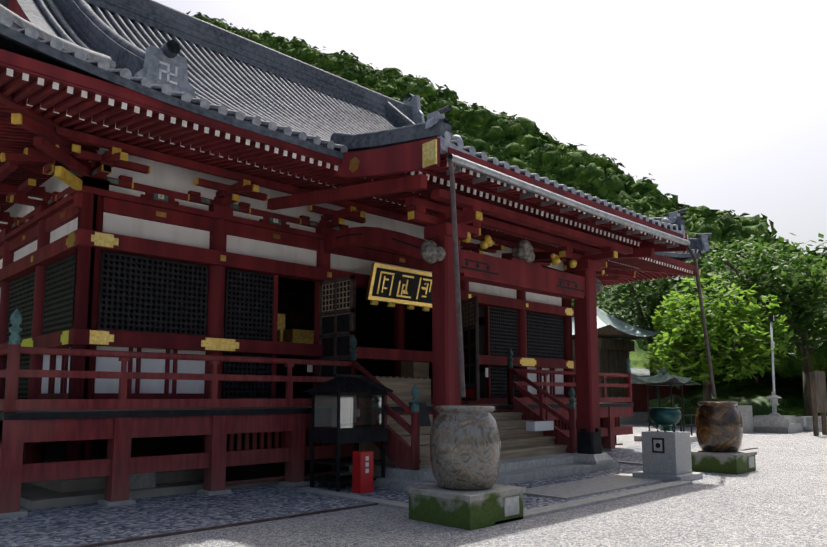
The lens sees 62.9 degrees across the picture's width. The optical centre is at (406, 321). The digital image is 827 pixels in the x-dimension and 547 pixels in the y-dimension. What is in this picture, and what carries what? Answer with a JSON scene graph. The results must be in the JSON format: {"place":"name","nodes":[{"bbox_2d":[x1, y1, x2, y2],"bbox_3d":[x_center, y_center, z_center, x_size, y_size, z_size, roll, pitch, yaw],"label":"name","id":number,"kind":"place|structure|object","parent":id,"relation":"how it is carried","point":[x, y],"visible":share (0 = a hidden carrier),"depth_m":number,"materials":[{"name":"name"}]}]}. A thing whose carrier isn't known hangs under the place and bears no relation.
{"place":"outdoors","nodes":[
{"label":"outdoors","id":0,"kind":"place"},
{"bbox_2d":[20,423,826,546],"bbox_3d":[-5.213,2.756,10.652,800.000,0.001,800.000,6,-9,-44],"label":"gravel ground","id":1,"kind":"structure","parent":0,"point":[777,497],"depth_m":8.41,"materials":[{"name":"grey gravel"}]},
{"bbox_2d":[0,148,602,509],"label":"temple building","id":2,"kind":"structure","parent":1,"relation":"on","point":[154,260],"depth_m":12.83,"materials":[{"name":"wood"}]},
{"bbox_2d":[0,113,635,280],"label":"eave brackets","id":3,"kind":"object","parent":2,"relation":"on","point":[68,157],"visible":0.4,"depth_m":11.81,"materials":[{"name":"red wood"}]},
{"bbox_2d":[0,49,700,285],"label":"eave rafters","id":4,"kind":"object","parent":3,"relation":"on","point":[52,97],"visible":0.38,"depth_m":10.62,"materials":[{"name":"red wood"}]},
{"bbox_2d":[0,0,711,261],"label":"roof","id":5,"kind":"structure","parent":4,"relation":"on","point":[165,54],"depth_m":17.61,"materials":[{"name":"tile"}]},
{"bbox_2d":[262,105,687,251],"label":"porch roof","id":6,"kind":"structure","parent":5,"relation":"attached to","point":[421,146],"depth_m":10.52,"materials":[{"name":"tile"}]},
{"bbox_2d":[446,154,715,396],"bbox_3d":[3.432,-0.398,12.082,8.183,3.490,0.737,6,-9,-44],"label":"gutter and downpipes","id":7,"kind":"object","parent":6,"relation":"attached to","point":[484,172],"visible":0.9,"depth_m":10.96,"materials":[{"name":"metal"}]},
{"bbox_2d":[0,308,633,518],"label":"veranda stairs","id":8,"kind":"structure","parent":1,"relation":"on","point":[251,440],"depth_m":11.30,"materials":[{"name":"red wood"}]},
{"bbox_2d":[409,402,430,426],"bbox_3d":[0.244,1.697,12.317,0.420,0.437,0.169,6,-9,-44],"label":"sign board","id":9,"kind":"object","parent":8,"relation":"attached to","point":[424,417],"visible":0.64,"depth_m":12.36,"materials":[{"name":"black paint"}]},
{"bbox_2d":[526,420,553,430],"bbox_3d":[2.878,2.256,14.580,0.700,0.205,0.230,6,-9,-44],"label":"box","id":10,"kind":"object","parent":8,"relation":"on","point":[544,425],"visible":1,"depth_m":14.40,"materials":[{"name":"white"}]},
{"bbox_2d":[0,445,748,546],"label":"pebble strip","id":11,"kind":"object","parent":1,"relation":"on","point":[75,525],"visible":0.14,"depth_m":9.27,"materials":[{"name":"grey gravel"}]},
{"bbox_2d":[304,374,392,491],"bbox_3d":[-1.016,1.906,11.797,1.280,1.940,1.013,6,-9,-44],"label":"candle stand","id":12,"kind":"object","parent":11,"relation":"on","point":[336,401],"visible":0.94,"depth_m":11.63,"materials":[{"name":"black paint"}]},
{"bbox_2d":[352,451,372,493],"bbox_3d":[-0.713,2.468,11.055,0.280,0.660,0.208,6,-9,-44],"label":"extinguisher box","id":13,"kind":"object","parent":11,"relation":"on","point":[362,476],"visible":0.94,"depth_m":10.97,"materials":[{"name":"red metal"}]},
{"bbox_2d":[73,447,757,546],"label":"kerb stones","id":14,"kind":"object","parent":11,"relation":"on","point":[580,488],"visible":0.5,"depth_m":10.54,"materials":[{"name":"grey stone"}]},
{"bbox_2d":[267,174,654,481],"bbox_3d":[1.432,0.407,14.120,7.540,5.429,4.348,6,-9,-44],"label":"porch frame","id":15,"kind":"object","parent":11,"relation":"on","point":[582,286],"visible":0.98,"depth_m":13.08,"materials":[{"name":"wood"}]},
{"bbox_2d":[633,407,702,481],"bbox_3d":[4.979,2.333,12.955,0.940,1.345,0.940,6,-9,-44],"label":"incense burner on plinth","id":16,"kind":"object","parent":11,"relation":"on","point":[666,455],"visible":0.92,"depth_m":12.73,"materials":[{"name":"stone"}]},
{"bbox_2d":[405,405,525,529],"bbox_3d":[0.759,1.818,8.718,1.100,1.440,1.100,6,-9,-44],"label":"rainwater urn","id":17,"kind":"object","parent":1,"relation":"on","point":[465,491],"visible":1,"depth_m":8.36,"materials":[{"name":"stone"}]},
{"bbox_2d":[571,289,606,308],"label":"evergreen tree","id":18,"kind":"object","parent":1,"relation":"on","point":[599,299],"depth_m":43.07,"materials":[{"name":"green plant"}]},
{"bbox_2d":[572,307,660,423],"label":"building","id":19,"kind":"structure","parent":1,"relation":"on","point":[616,338],"depth_m":38.98,"materials":[{"name":"wood"}]},
{"bbox_2d":[630,368,700,411],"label":"red hall walls","id":20,"kind":"structure","parent":1,"relation":"on","point":[639,394],"depth_m":43.15,"materials":[{"name":"brown wood"}]},
{"bbox_2d":[597,262,736,398],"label":"evergreen tree","id":21,"kind":"object","parent":1,"relation":"on","point":[664,287],"visible":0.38,"depth_m":42.08,"materials":[{"name":"green plant"}]},
{"bbox_2d":[644,273,795,401],"bbox_3d":[15.051,1.408,33.825,6.898,7.765,7.212,6,-9,-44],"label":"maple tree","id":22,"kind":"object","parent":1,"relation":"on","point":[693,347],"visible":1,"depth_m":33.12,"materials":[{"name":"green plant"}]},
{"bbox_2d":[691,402,756,474],"bbox_3d":[6.632,2.438,14.334,1.100,1.440,1.100,6,-9,-44],"label":"rainwater urn","id":23,"kind":"object","parent":1,"relation":"on","point":[719,429],"visible":0.94,"depth_m":13.98,"materials":[{"name":"ceramic"}]},
{"bbox_2d":[647,395,803,425],"bbox_3d":[21.393,5.592,41.092,19.475,2.621,6.812,6,-9,-44],"label":"shrub hedge","id":24,"kind":"object","parent":1,"relation":"on","point":[760,405],"visible":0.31,"depth_m":36.24,"materials":[{"name":"green plant"}]},
{"bbox_2d":[676,405,826,435],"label":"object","id":25,"kind":"object","parent":1,"relation":"on","point":[746,415],"visible":0.19,"depth_m":28.88,"materials":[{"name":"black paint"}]},
{"bbox_2d":[700,233,826,415],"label":"magnolia tree","id":26,"kind":"object","parent":1,"relation":"on","point":[798,309],"visible":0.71,"depth_m":36.45,"materials":[{"name":"green plant"}]},
{"bbox_2d":[704,234,826,382],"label":"evergreen tree","id":27,"kind":"object","parent":1,"relation":"on","point":[759,378],"visible":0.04,"depth_m":45.47,"materials":[{"name":"green plant"}]},
{"bbox_2d":[768,315,775,394],"bbox_3d":[16.853,2.346,30.938,0.502,5.273,0.356,6,-9,-44],"label":"pole","id":28,"kind":"object","parent":1,"relation":"on","point":[771,318],"visible":0.71,"depth_m":31.07,"materials":[{"name":"white metal"}]},
{"bbox_2d":[753,391,806,432],"bbox_3d":[16.160,3.956,29.670,2.300,1.788,1.800,6,-9,-44],"label":"stone lantern","id":29,"kind":"object","parent":1,"relation":"on","point":[774,421],"visible":0.96,"depth_m":29.02,"materials":[{"name":"grey stone"}]},
{"bbox_2d":[809,371,826,435],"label":"wooden notice board","id":30,"kind":"object","parent":1,"relation":"on","point":[818,391],"visible":1,"depth_m":26.72,"materials":[{"name":"brown wood"}]},
{"bbox_2d":[154,0,826,253],"label":"sky","id":31,"kind":"structure","parent":0,"point":[723,103],"materials":[{"name":"white"}]},
{"bbox_2d":[634,367,696,441],"bbox_3d":[9.039,2.877,23.596,1.600,2.600,1.600,6,-9,-44],"label":"incense burner shelter","id":32,"kind":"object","parent":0,"point":[663,378],"depth_m":23.49,"materials":[{"name":"metal"}]},
{"bbox_2d":[571,283,826,416],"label":"hill terrain","id":33,"kind":"structure","parent":0,"point":[786,390],"depth_m":45.30,"materials":[{"name":"green plant"}]},
{"bbox_2d":[186,11,826,381],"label":"wooded hillside","id":34,"kind":"structure","parent":33,"relation":"on","point":[523,143],"depth_m":86.39,"materials":[{"name":"green plant"}]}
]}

